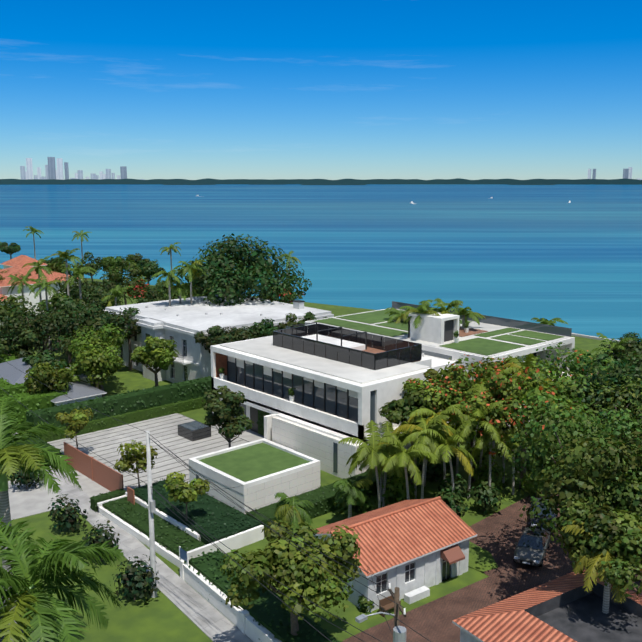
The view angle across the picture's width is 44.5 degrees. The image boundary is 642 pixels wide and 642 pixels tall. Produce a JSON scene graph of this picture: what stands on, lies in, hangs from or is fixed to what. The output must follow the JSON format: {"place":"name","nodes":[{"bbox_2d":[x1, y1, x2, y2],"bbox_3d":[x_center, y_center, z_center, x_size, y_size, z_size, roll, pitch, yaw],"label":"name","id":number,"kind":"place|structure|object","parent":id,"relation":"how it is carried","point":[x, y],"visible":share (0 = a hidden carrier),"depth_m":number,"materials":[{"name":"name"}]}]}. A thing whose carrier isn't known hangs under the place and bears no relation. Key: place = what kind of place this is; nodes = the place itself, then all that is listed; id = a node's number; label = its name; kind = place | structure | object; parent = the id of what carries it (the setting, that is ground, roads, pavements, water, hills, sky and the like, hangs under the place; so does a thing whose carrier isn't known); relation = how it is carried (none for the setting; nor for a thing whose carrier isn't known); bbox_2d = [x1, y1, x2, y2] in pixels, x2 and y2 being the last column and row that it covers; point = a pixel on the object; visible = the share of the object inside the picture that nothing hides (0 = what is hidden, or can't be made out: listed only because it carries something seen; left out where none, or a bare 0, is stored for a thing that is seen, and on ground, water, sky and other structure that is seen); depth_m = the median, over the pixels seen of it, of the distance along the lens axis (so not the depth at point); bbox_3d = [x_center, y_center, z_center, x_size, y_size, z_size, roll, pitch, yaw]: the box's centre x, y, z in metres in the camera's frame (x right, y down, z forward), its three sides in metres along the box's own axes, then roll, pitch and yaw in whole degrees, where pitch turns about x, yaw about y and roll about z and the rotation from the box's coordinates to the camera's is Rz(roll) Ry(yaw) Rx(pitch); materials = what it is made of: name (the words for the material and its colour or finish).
{"place":"outdoors","nodes":[
{"label":"outdoors","id":0,"kind":"place"},
{"bbox_2d":[0,433,252,641],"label":"street and pavement","id":1,"kind":"structure","parent":0,"point":[206,617],"depth_m":55.02,"materials":[{"name":"concrete"}]},
{"bbox_2d":[0,397,81,640],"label":"palm","id":2,"kind":"object","parent":1,"relation":"on","point":[27,457],"visible":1,"depth_m":37.81,"materials":[{"name":"green plant"}]},
{"bbox_2d":[64,442,134,504],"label":"wall","id":3,"kind":"structure","parent":1,"relation":"on","point":[100,473],"depth_m":66.23,"materials":[{"name":"brown wood"}]},
{"bbox_2d":[0,184,641,341],"bbox_3d":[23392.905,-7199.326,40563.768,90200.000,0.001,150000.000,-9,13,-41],"label":"bay water","id":4,"kind":"structure","parent":0,"point":[527,253],"depth_m":378.23,"materials":[{"name":"blue liquid"}]},
{"bbox_2d":[0,268,641,641],"bbox_3d":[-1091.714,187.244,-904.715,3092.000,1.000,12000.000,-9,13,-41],"label":"ground","id":5,"kind":"structure","parent":0,"point":[161,617],"depth_m":51.20,"materials":[{"name":"green plant"}]},
{"bbox_2d":[0,377,28,396],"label":"hedge","id":6,"kind":"object","parent":5,"relation":"on","point":[8,387],"visible":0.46,"depth_m":84.54,"materials":[{"name":"green plant"}]},
{"bbox_2d":[0,294,31,328],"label":"tree","id":7,"kind":"object","parent":5,"relation":"on","point":[11,300],"visible":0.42,"depth_m":112.68,"materials":[{"name":"green plant"}]},
{"bbox_2d":[0,323,44,358],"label":"tree","id":8,"kind":"object","parent":5,"relation":"on","point":[29,338],"visible":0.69,"depth_m":97.73,"materials":[{"name":"green plant"}]},
{"bbox_2d":[7,466,38,488],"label":"shrub","id":9,"kind":"object","parent":5,"relation":"on","point":[21,478],"visible":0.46,"depth_m":64.40,"materials":[{"name":"green plant"}]},
{"bbox_2d":[7,274,38,304],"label":"palm","id":10,"kind":"object","parent":5,"relation":"on","point":[21,282],"visible":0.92,"depth_m":119.85,"materials":[{"name":"green plant"}]},
{"bbox_2d":[0,389,66,428],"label":"hedge","id":11,"kind":"object","parent":5,"relation":"on","point":[32,402],"visible":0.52,"depth_m":80.79,"materials":[{"name":"green plant"}]},
{"bbox_2d":[22,256,52,341],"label":"palm","id":12,"kind":"object","parent":5,"relation":"on","point":[37,268],"visible":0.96,"depth_m":122.25,"materials":[{"name":"green plant"}]},
{"bbox_2d":[0,302,84,356],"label":"tree","id":13,"kind":"object","parent":5,"relation":"on","point":[59,325],"visible":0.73,"depth_m":99.61,"materials":[{"name":"green plant"}]},
{"bbox_2d":[28,273,60,353],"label":"palm","id":14,"kind":"object","parent":5,"relation":"on","point":[45,284],"visible":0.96,"depth_m":114.45,"materials":[{"name":"green plant"}]},
{"bbox_2d":[22,348,69,374],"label":"tree","id":15,"kind":"object","parent":5,"relation":"on","point":[32,360],"visible":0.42,"depth_m":88.87,"materials":[{"name":"green plant"}]},
{"bbox_2d":[23,362,73,394],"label":"hedge tree","id":16,"kind":"object","parent":5,"relation":"on","point":[58,378],"visible":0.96,"depth_m":82.60,"materials":[{"name":"green plant"}]},
{"bbox_2d":[0,255,106,405],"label":"neighbour houses","id":17,"kind":"structure","parent":5,"relation":"on","point":[77,391],"depth_m":143.51,"materials":[{"name":"white paint"}]},
{"bbox_2d":[0,515,123,641],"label":"palm","id":18,"kind":"object","parent":5,"relation":"on","point":[36,613],"visible":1,"depth_m":27.47,"materials":[{"name":"green plant"}]},
{"bbox_2d":[49,248,82,301],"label":"palm","id":19,"kind":"object","parent":5,"relation":"on","point":[65,254],"visible":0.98,"depth_m":123.84,"materials":[{"name":"green plant"}]},
{"bbox_2d":[48,494,87,532],"bbox_3d":[-18.377,14.071,57.163,2.706,2.910,2.958,-9,13,-41],"label":"shrub","id":20,"kind":"object","parent":5,"relation":"on","point":[68,517],"visible":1,"depth_m":56.64,"materials":[{"name":"green plant"}]},
{"bbox_2d":[46,297,97,362],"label":"tree","id":21,"kind":"object","parent":5,"relation":"on","point":[81,309],"visible":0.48,"depth_m":108.09,"materials":[{"name":"green plant"}]},
{"bbox_2d":[42,297,104,337],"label":"tree","id":22,"kind":"object","parent":5,"relation":"on","point":[98,311],"visible":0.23,"depth_m":111.07,"materials":[{"name":"green plant"}]},
{"bbox_2d":[55,407,93,448],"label":"tree","id":23,"kind":"object","parent":5,"relation":"on","point":[78,419],"visible":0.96,"depth_m":71.13,"materials":[{"name":"green plant"}]},
{"bbox_2d":[48,270,103,300],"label":"tree","id":24,"kind":"object","parent":5,"relation":"on","point":[71,288],"visible":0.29,"depth_m":137.20,"materials":[{"name":"green plant"}]},
{"bbox_2d":[63,267,96,298],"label":"palm","id":25,"kind":"object","parent":5,"relation":"on","point":[83,270],"visible":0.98,"depth_m":120.21,"materials":[{"name":"green plant"}]},
{"bbox_2d":[59,318,117,385],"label":"tree","id":26,"kind":"object","parent":5,"relation":"on","point":[98,324],"visible":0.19,"depth_m":97.22,"materials":[{"name":"green plant"}]},
{"bbox_2d":[73,251,106,281],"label":"tree","id":27,"kind":"object","parent":5,"relation":"on","point":[93,265],"visible":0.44,"depth_m":194.34,"materials":[{"name":"green plant"}]},
{"bbox_2d":[69,279,124,306],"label":"tree","id":28,"kind":"object","parent":5,"relation":"on","point":[88,295],"visible":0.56,"depth_m":129.34,"materials":[{"name":"green plant"}]},
{"bbox_2d":[70,344,124,396],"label":"hedge tree","id":29,"kind":"object","parent":5,"relation":"on","point":[102,364],"visible":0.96,"depth_m":86.62,"materials":[{"name":"green plant"}]},
{"bbox_2d":[68,323,126,388],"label":"tree","id":30,"kind":"object","parent":5,"relation":"on","point":[95,337],"visible":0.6,"depth_m":91.63,"materials":[{"name":"green plant"}]},
{"bbox_2d":[81,519,119,561],"bbox_3d":[-14.816,14.886,52.555,2.861,2.789,2.907,-9,13,-41],"label":"shrub","id":31,"kind":"object","parent":5,"relation":"on","point":[100,538],"visible":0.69,"depth_m":52.27,"materials":[{"name":"green plant"}]},
{"bbox_2d":[89,487,126,511],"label":"hedge","id":32,"kind":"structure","parent":5,"relation":"on","point":[95,500],"depth_m":61.17,"materials":[{"name":"green plant"}]},
{"bbox_2d":[100,254,133,282],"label":"tree","id":33,"kind":"object","parent":5,"relation":"on","point":[108,262],"visible":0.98,"depth_m":184.50,"materials":[{"name":"green plant"}]},
{"bbox_2d":[26,375,211,437],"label":"hedge","id":34,"kind":"object","parent":5,"relation":"on","point":[134,400],"visible":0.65,"depth_m":83.08,"materials":[{"name":"green plant"}]},
{"bbox_2d":[97,307,140,370],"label":"tree","id":35,"kind":"object","parent":5,"relation":"on","point":[125,322],"visible":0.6,"depth_m":103.13,"materials":[{"name":"green plant"}]},
{"bbox_2d":[100,259,147,304],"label":"tree","id":36,"kind":"object","parent":5,"relation":"on","point":[115,275],"visible":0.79,"depth_m":155.24,"materials":[{"name":"green plant"}]},
{"bbox_2d":[40,396,208,441],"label":"hedge","id":37,"kind":"object","parent":5,"relation":"on","point":[143,415],"visible":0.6,"depth_m":82.92,"materials":[{"name":"green plant"}]},
{"bbox_2d":[110,554,159,604],"bbox_3d":[-11.280,15.769,47.875,2.792,2.975,2.860,-9,13,-41],"label":"shrub","id":38,"kind":"object","parent":5,"relation":"on","point":[134,581],"visible":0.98,"depth_m":47.42,"materials":[{"name":"green plant"}]},
{"bbox_2d":[113,440,157,486],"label":"tree","id":39,"kind":"object","parent":5,"relation":"on","point":[132,456],"visible":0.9,"depth_m":61.82,"materials":[{"name":"green plant"}]},
{"bbox_2d":[123,279,151,299],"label":"tree","id":40,"kind":"object","parent":5,"relation":"on","point":[137,291],"visible":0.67,"depth_m":151.12,"materials":[{"name":"green plant"}]},
{"bbox_2d":[128,260,164,284],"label":"tree","id":41,"kind":"object","parent":5,"relation":"on","point":[149,269],"visible":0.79,"depth_m":178.48,"materials":[{"name":"green plant"}]},
{"bbox_2d":[102,497,206,555],"bbox_3d":[-12.209,14.950,56.918,2.492,0.970,11.891,-9,13,-41],"label":"bed","id":42,"kind":"object","parent":5,"relation":"on","point":[172,538],"visible":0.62,"depth_m":56.43,"materials":[{"name":"green plant"}]},
{"bbox_2d":[130,336,178,386],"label":"hedge tree","id":43,"kind":"object","parent":5,"relation":"on","point":[155,354],"visible":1,"depth_m":91.10,"materials":[{"name":"green plant"}]},
{"bbox_2d":[135,286,173,303],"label":"tree","id":44,"kind":"object","parent":5,"relation":"on","point":[152,297],"visible":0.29,"depth_m":124.43,"materials":[{"name":"green plant"}]},
{"bbox_2d":[151,265,186,305],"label":"palm","id":45,"kind":"object","parent":5,"relation":"on","point":[170,276],"visible":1,"depth_m":111.20,"materials":[{"name":"green plant"}]},
{"bbox_2d":[164,277,197,302],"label":"palm","id":46,"kind":"object","parent":5,"relation":"on","point":[181,287],"visible":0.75,"depth_m":113.40,"materials":[{"name":"green plant"}]},
{"bbox_2d":[163,471,209,519],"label":"tree","id":47,"kind":"object","parent":5,"relation":"on","point":[184,494],"visible":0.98,"depth_m":55.42,"materials":[{"name":"green plant"}]},
{"bbox_2d":[176,260,207,304],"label":"palm","id":48,"kind":"object","parent":5,"relation":"on","point":[194,267],"visible":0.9,"depth_m":111.72,"materials":[{"name":"green plant"}]},
{"bbox_2d":[133,477,260,543],"bbox_3d":[-9.741,14.315,59.220,4.658,1.413,12.195,-9,13,-41],"label":"bed","id":49,"kind":"object","parent":5,"relation":"on","point":[216,518],"visible":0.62,"depth_m":57.51,"materials":[{"name":"green plant"}]},
{"bbox_2d":[193,325,235,353],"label":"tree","id":50,"kind":"object","parent":5,"relation":"on","point":[212,338],"visible":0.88,"depth_m":92.96,"materials":[{"name":"green plant"}]},
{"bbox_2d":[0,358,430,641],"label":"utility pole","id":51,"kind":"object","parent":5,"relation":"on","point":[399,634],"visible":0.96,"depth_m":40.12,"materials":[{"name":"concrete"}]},
{"bbox_2d":[103,295,333,382],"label":"white neighbour house","id":52,"kind":"structure","parent":5,"relation":"on","point":[182,323],"depth_m":102.42,"materials":[{"name":"paint"}]},
{"bbox_2d":[202,385,254,447],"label":"tree","id":53,"kind":"object","parent":5,"relation":"on","point":[226,409],"visible":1,"depth_m":68.73,"materials":[{"name":"green plant"}]},
{"bbox_2d":[180,559,281,641],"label":"neighbour wall","id":54,"kind":"structure","parent":5,"relation":"on","point":[243,622],"depth_m":46.01,"materials":[{"name":"white paint"}]},
{"bbox_2d":[221,326,258,341],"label":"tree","id":55,"kind":"object","parent":5,"relation":"on","point":[241,334],"visible":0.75,"depth_m":94.58,"materials":[{"name":"green plant"}]},
{"bbox_2d":[177,233,311,305],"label":"tree","id":56,"kind":"object","parent":5,"relation":"on","point":[239,274],"visible":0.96,"depth_m":115.79,"materials":[{"name":"green plant"}]},
{"bbox_2d":[184,549,342,641],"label":"hedge","id":57,"kind":"object","parent":5,"relation":"on","point":[267,611],"visible":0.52,"depth_m":44.35,"materials":[{"name":"green plant"}]},
{"bbox_2d":[249,318,279,337],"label":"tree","id":58,"kind":"object","parent":5,"relation":"on","point":[267,329],"visible":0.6,"depth_m":97.40,"materials":[{"name":"green plant"}]},
{"bbox_2d":[220,520,361,634],"bbox_3d":[-1.495,14.463,41.878,6.971,7.456,6.812,3,10,14],"label":"tree","id":59,"kind":"object","parent":5,"relation":"on","point":[289,565],"visible":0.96,"depth_m":39.97,"materials":[{"name":"green plant"}]},
{"bbox_2d":[273,492,313,527],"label":"palm","id":60,"kind":"object","parent":5,"relation":"on","point":[298,512],"visible":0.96,"depth_m":53.44,"materials":[{"name":"green plant"}]},
{"bbox_2d":[47,333,619,567],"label":"lot hardscape","id":61,"kind":"structure","parent":5,"relation":"on","point":[183,438],"depth_m":74.98,"materials":[{"name":"concrete"}]},
{"bbox_2d":[332,478,372,517],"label":"palm","id":62,"kind":"object","parent":5,"relation":"on","point":[349,488],"visible":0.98,"depth_m":56.84,"materials":[{"name":"green plant"}]},
{"bbox_2d":[246,450,459,535],"bbox_3d":[3.544,13.402,64.386,22.824,1.398,2.382,-9,13,-41],"label":"hedge","id":63,"kind":"object","parent":5,"relation":"on","point":[321,498],"visible":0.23,"depth_m":60.63,"materials":[{"name":"green plant"}]},
{"bbox_2d":[332,488,375,516],"bbox_3d":[2.646,13.876,59.557,3.490,2.260,3.613,-9,13,-41],"label":"shrub","id":64,"kind":"object","parent":5,"relation":"on","point":[359,507],"visible":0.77,"depth_m":58.90,"materials":[{"name":"green plant"}]},
{"bbox_2d":[339,420,401,508],"bbox_3d":[3.834,11.512,58.156,5.071,7.508,4.695,-9,13,-41],"label":"palm","id":65,"kind":"object","parent":5,"relation":"on","point":[359,456],"visible":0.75,"depth_m":57.16,"materials":[{"name":"green plant"}]},
{"bbox_2d":[350,444,407,501],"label":"palm","id":66,"kind":"object","parent":5,"relation":"on","point":[369,474],"visible":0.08,"depth_m":60.32,"materials":[{"name":"green plant"}]},
{"bbox_2d":[189,301,574,513],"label":"house","id":67,"kind":"structure","parent":5,"relation":"on","point":[345,376],"depth_m":74.06,"materials":[{"name":"white paint"}]},
{"bbox_2d":[356,421,415,506],"bbox_3d":[5.128,11.299,60.842,5.049,6.986,4.532,-9,13,-41],"label":"palm","id":68,"kind":"object","parent":5,"relation":"on","point":[387,425],"visible":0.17,"depth_m":60.33,"materials":[{"name":"green plant"}]},
{"bbox_2d":[313,496,476,616],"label":"cottage","id":69,"kind":"structure","parent":5,"relation":"on","point":[414,550],"depth_m":49.19,"materials":[{"name":"tile"}]},
{"bbox_2d":[382,473,415,504],"bbox_3d":[5.946,13.146,60.679,2.633,3.539,3.082,-9,13,-41],"label":"shrub","id":70,"kind":"object","parent":5,"relation":"on","point":[397,495],"visible":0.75,"depth_m":60.12,"materials":[{"name":"green plant"}]},
{"bbox_2d":[373,430,437,499],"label":"palm","id":71,"kind":"object","parent":5,"relation":"on","point":[403,456],"visible":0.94,"depth_m":56.20,"materials":[{"name":"green plant"}]},
{"bbox_2d":[378,388,439,484],"bbox_3d":[7.713,9.684,65.500,4.977,8.564,5.604,-4,11,-22],"label":"tree","id":72,"kind":"object","parent":5,"relation":"on","point":[399,410],"visible":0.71,"depth_m":64.39,"materials":[{"name":"green plant"}]},
{"bbox_2d":[399,299,439,327],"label":"palm","id":73,"kind":"object","parent":5,"relation":"on","point":[423,306],"visible":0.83,"depth_m":84.22,"materials":[{"name":"green plant"}]},
{"bbox_2d":[392,414,458,498],"bbox_3d":[7.956,10.808,60.038,4.362,8.232,4.424,-9,13,-41],"label":"palm","id":74,"kind":"object","parent":5,"relation":"on","point":[423,437],"visible":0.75,"depth_m":59.07,"materials":[{"name":"green plant"}]},
{"bbox_2d":[417,456,452,482],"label":"shrub","id":75,"kind":"object","parent":5,"relation":"on","point":[434,470],"visible":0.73,"depth_m":65.93,"materials":[{"name":"green plant"}]},
{"bbox_2d":[406,404,468,481],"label":"palm","id":76,"kind":"object","parent":5,"relation":"on","point":[424,412],"visible":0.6,"depth_m":60.89,"materials":[{"name":"green plant"}]},
{"bbox_2d":[402,366,477,461],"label":"tree","id":77,"kind":"object","parent":5,"relation":"on","point":[409,383],"visible":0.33,"depth_m":67.31,"materials":[{"name":"green plant"}]},
{"bbox_2d":[419,418,476,499],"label":"palm","id":78,"kind":"object","parent":5,"relation":"on","point":[446,446],"visible":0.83,"depth_m":58.29,"materials":[{"name":"green plant"}]},
{"bbox_2d":[435,488,468,516],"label":"shrub","id":79,"kind":"object","parent":5,"relation":"on","point":[453,504],"visible":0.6,"depth_m":57.60,"materials":[{"name":"green plant"}]},
{"bbox_2d":[435,474,469,501],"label":"shrub","id":80,"kind":"object","parent":5,"relation":"on","point":[459,487],"visible":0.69,"depth_m":61.24,"materials":[{"name":"green plant"}]},
{"bbox_2d":[446,303,485,328],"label":"palm","id":81,"kind":"object","parent":5,"relation":"on","point":[462,311],"visible":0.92,"depth_m":89.64,"materials":[{"name":"green plant"}]},
{"bbox_2d":[413,354,530,482],"bbox_3d":[12.430,8.474,65.766,10.601,10.824,9.685,-9,13,-41],"label":"tree","id":82,"kind":"object","parent":5,"relation":"on","point":[466,402],"visible":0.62,"depth_m":64.24,"materials":[{"name":"green plant"}]},
{"bbox_2d":[448,386,502,499],"bbox_3d":[12.347,10.025,62.261,4.589,8.995,4.539,2,10,10],"label":"palm","id":83,"kind":"object","parent":5,"relation":"on","point":[480,414],"visible":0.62,"depth_m":61.03,"materials":[{"name":"green plant"}]},
{"bbox_2d":[467,480,505,513],"bbox_3d":[12.730,13.550,60.387,3.004,2.610,2.600,2,10,12],"label":"shrub","id":84,"kind":"object","parent":5,"relation":"on","point":[485,497],"visible":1,"depth_m":59.92,"materials":[{"name":"green plant"}]},
{"bbox_2d":[458,418,518,488],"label":"palm","id":85,"kind":"object","parent":5,"relation":"on","point":[479,446],"visible":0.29,"depth_m":61.48,"materials":[{"name":"green plant"}]},
{"bbox_2d":[472,455,508,490],"bbox_3d":[13.848,12.625,64.965,3.286,2.826,3.426,-9,13,-41],"label":"shrub","id":86,"kind":"object","parent":5,"relation":"on","point":[483,471],"visible":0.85,"depth_m":64.63,"materials":[{"name":"green plant"}]},
{"bbox_2d":[343,491,641,641],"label":"paver court","id":87,"kind":"object","parent":5,"relation":"on","point":[492,546],"visible":0.33,"depth_m":50.36,"materials":[{"name":"brick"}]},
{"bbox_2d":[513,527,549,566],"bbox_3d":[14.434,15.257,53.609,2.040,1.465,4.770,4,11,24],"label":"sedan","id":88,"kind":"object","parent":87,"relation":"on","point":[532,547],"visible":0.94,"depth_m":52.65,"materials":[{"name":"grey paint"}]},
{"bbox_2d":[529,498,557,530],"bbox_3d":[16.625,14.339,58.767,2.040,1.465,4.770,3,11,16],"label":"dark sedan","id":89,"kind":"object","parent":87,"relation":"on","point":[535,520],"visible":0.4,"depth_m":57.52,"materials":[{"name":"grey paint"}]},
{"bbox_2d":[470,354,543,429],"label":"tree","id":90,"kind":"object","parent":5,"relation":"on","point":[496,365],"visible":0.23,"depth_m":73.79,"materials":[{"name":"green plant"}]},
{"bbox_2d":[454,359,589,488],"bbox_3d":[16.699,8.844,63.773,12.101,10.810,9.874,0,10,-2],"label":"tree","id":91,"kind":"object","parent":5,"relation":"on","point":[493,380],"visible":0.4,"depth_m":62.62,"materials":[{"name":"green plant"}]},
{"bbox_2d":[501,353,548,448],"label":"flowering tree","id":92,"kind":"object","parent":5,"relation":"on","point":[528,362],"visible":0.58,"depth_m":70.84,"materials":[{"name":"green plant"}]},
{"bbox_2d":[520,471,544,495],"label":"shrub","id":93,"kind":"object","parent":5,"relation":"on","point":[527,486],"visible":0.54,"depth_m":63.03,"materials":[{"name":"green plant"}]},
{"bbox_2d":[452,567,641,641],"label":"tile roof house","id":94,"kind":"structure","parent":5,"relation":"on","point":[566,608],"depth_m":40.06,"materials":[{"name":"tile"}]},
{"bbox_2d":[519,342,615,443],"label":"tree","id":95,"kind":"object","parent":5,"relation":"on","point":[576,367],"visible":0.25,"depth_m":71.52,"materials":[{"name":"green plant"}]},
{"bbox_2d":[496,388,641,571],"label":"tree","id":96,"kind":"object","parent":5,"relation":"on","point":[545,453],"visible":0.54,"depth_m":47.22,"materials":[{"name":"green plant"}]},
{"bbox_2d":[532,373,641,448],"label":"tree","id":97,"kind":"object","parent":5,"relation":"on","point":[610,402],"visible":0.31,"depth_m":60.83,"materials":[{"name":"green plant"}]},
{"bbox_2d":[535,422,641,581],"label":"tree","id":98,"kind":"object","parent":5,"relation":"on","point":[572,478],"visible":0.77,"depth_m":42.50,"materials":[{"name":"green plant"}]},
{"bbox_2d":[549,479,641,598],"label":"tree","id":99,"kind":"object","parent":5,"relation":"on","point":[625,565],"visible":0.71,"depth_m":39.65,"materials":[{"name":"green plant"}]},
{"bbox_2d":[560,520,641,613],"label":"palm","id":100,"kind":"object","parent":5,"relation":"on","point":[592,562],"visible":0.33,"depth_m":39.22,"materials":[{"name":"green plant"}]},
{"bbox_2d":[566,350,641,441],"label":"tree","id":101,"kind":"object","parent":5,"relation":"on","point":[621,367],"visible":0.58,"depth_m":61.80,"materials":[{"name":"green plant"}]},
{"bbox_2d":[589,333,634,371],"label":"palm","id":102,"kind":"object","parent":5,"relation":"on","point":[617,346],"visible":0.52,"depth_m":79.31,"materials":[{"name":"green plant"}]},
{"bbox_2d":[594,337,641,388],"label":"tree","id":103,"kind":"object","parent":5,"relation":"on","point":[631,347],"visible":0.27,"depth_m":79.87,"materials":[{"name":"green plant"}]},
{"bbox_2d":[0,178,641,184],"bbox_3d":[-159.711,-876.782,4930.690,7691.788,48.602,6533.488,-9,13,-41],"label":"shore land","id":104,"kind":"structure","parent":0,"point":[210,181],"depth_m":6242.25,"materials":[{"name":"teal"}]},
{"bbox_2d":[20,157,641,179],"bbox_3d":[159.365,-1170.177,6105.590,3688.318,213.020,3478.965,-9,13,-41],"label":"city skyline","id":105,"kind":"structure","parent":104,"relation":"on","point":[51,172],"depth_m":6220.73},
{"bbox_2d":[0,0,641,179],"label":"sky","id":106,"kind":"structure","parent":0,"point":[156,89],"materials":[{"name":"blue"}]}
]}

